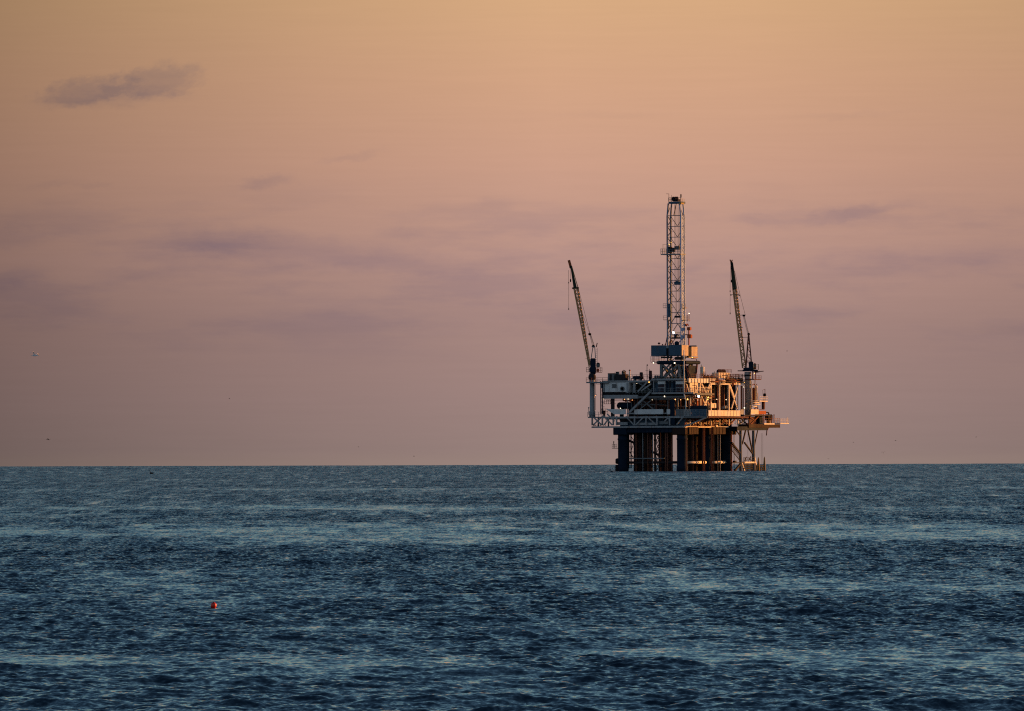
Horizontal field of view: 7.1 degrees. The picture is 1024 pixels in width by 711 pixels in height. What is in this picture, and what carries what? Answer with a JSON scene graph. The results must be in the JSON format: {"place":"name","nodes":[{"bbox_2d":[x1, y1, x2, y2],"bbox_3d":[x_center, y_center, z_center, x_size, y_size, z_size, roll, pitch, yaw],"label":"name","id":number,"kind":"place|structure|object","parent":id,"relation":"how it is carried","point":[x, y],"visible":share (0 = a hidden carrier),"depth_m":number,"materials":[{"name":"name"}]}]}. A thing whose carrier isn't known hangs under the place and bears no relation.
{"place":"outdoors","nodes":[
{"label":"outdoors","id":0,"kind":"place"},
{"bbox_2d":[0,463,1023,710],"bbox_3d":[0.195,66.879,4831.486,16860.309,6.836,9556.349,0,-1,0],"label":"sea","id":1,"kind":"structure","parent":0,"point":[580,587],"depth_m":267.32,"materials":[{"name":"blue liquid"}]},
{"bbox_2d":[586,350,788,471],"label":"offshore platform","id":2,"kind":"structure","parent":1,"relation":"in","point":[696,416],"depth_m":2512.38,"materials":[{"name":"metal"}]},
{"bbox_2d":[568,260,601,416],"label":"pedestal crane","id":3,"kind":"object","parent":2,"relation":"on","point":[593,365],"visible":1,"depth_m":2517.53,"materials":[{"name":"grey metal"}]},
{"bbox_2d":[608,373,614,380],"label":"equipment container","id":4,"kind":"object","parent":2,"relation":"on","point":[611,376],"visible":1,"depth_m":2514.27,"materials":[{"name":"grey metal"}]},
{"bbox_2d":[603,380,634,394],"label":"accommodation module","id":5,"kind":"object","parent":2,"relation":"on","point":[619,388],"visible":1,"depth_m":2511.57,"materials":[{"name":"white paint"}]},
{"bbox_2d":[615,370,628,379],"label":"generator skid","id":6,"kind":"object","parent":2,"relation":"on","point":[619,376],"visible":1,"depth_m":2512.90,"materials":[{"name":"metal"}]},
{"bbox_2d":[662,377,683,380],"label":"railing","id":7,"kind":"object","parent":2,"relation":"on","point":[671,378],"visible":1,"depth_m":2504.19,"materials":[{"name":"grey metal"}]},
{"bbox_2d":[651,194,699,380],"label":"drilling rig","id":8,"kind":"object","parent":2,"relation":"on","point":[668,350],"visible":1,"depth_m":2510.24,"materials":[{"name":"grey metal"}]},
{"bbox_2d":[702,371,717,379],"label":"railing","id":9,"kind":"object","parent":2,"relation":"on","point":[711,376],"visible":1,"depth_m":2517.85,"materials":[{"name":"brown metal"}]},
{"bbox_2d":[730,259,763,416],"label":"pedestal crane","id":10,"kind":"object","parent":2,"relation":"on","point":[752,367],"visible":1,"depth_m":2532.22,"materials":[{"name":"grey metal"}]},
{"bbox_2d":[0,0,1023,465],"label":"sky","id":11,"kind":"structure","parent":0,"point":[356,226],"materials":[{"name":"pink"}]},
{"bbox_2d":[632,372,642,379],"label":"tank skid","id":12,"kind":"object","parent":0,"point":[640,377],"visible":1,"depth_m":2509.76,"materials":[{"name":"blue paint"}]},
{"bbox_2d":[700,364,703,377],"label":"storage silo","id":13,"kind":"object","parent":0,"point":[702,370],"visible":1,"depth_m":2511.65,"materials":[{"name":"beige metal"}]},
{"bbox_2d":[712,369,731,380],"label":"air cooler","id":14,"kind":"object","parent":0,"point":[719,373],"visible":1,"depth_m":2522.98,"materials":[{"name":"beige metal"}]},
{"bbox_2d":[726,374,742,381],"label":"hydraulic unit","id":15,"kind":"object","parent":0,"point":[741,379],"visible":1,"depth_m":2530.43,"materials":[{"name":"metal"}]},
{"bbox_2d":[765,412,772,422],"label":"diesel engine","id":16,"kind":"object","parent":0,"point":[767,417],"visible":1,"depth_m":2540.89,"materials":[{"name":"black metal"}]}
]}

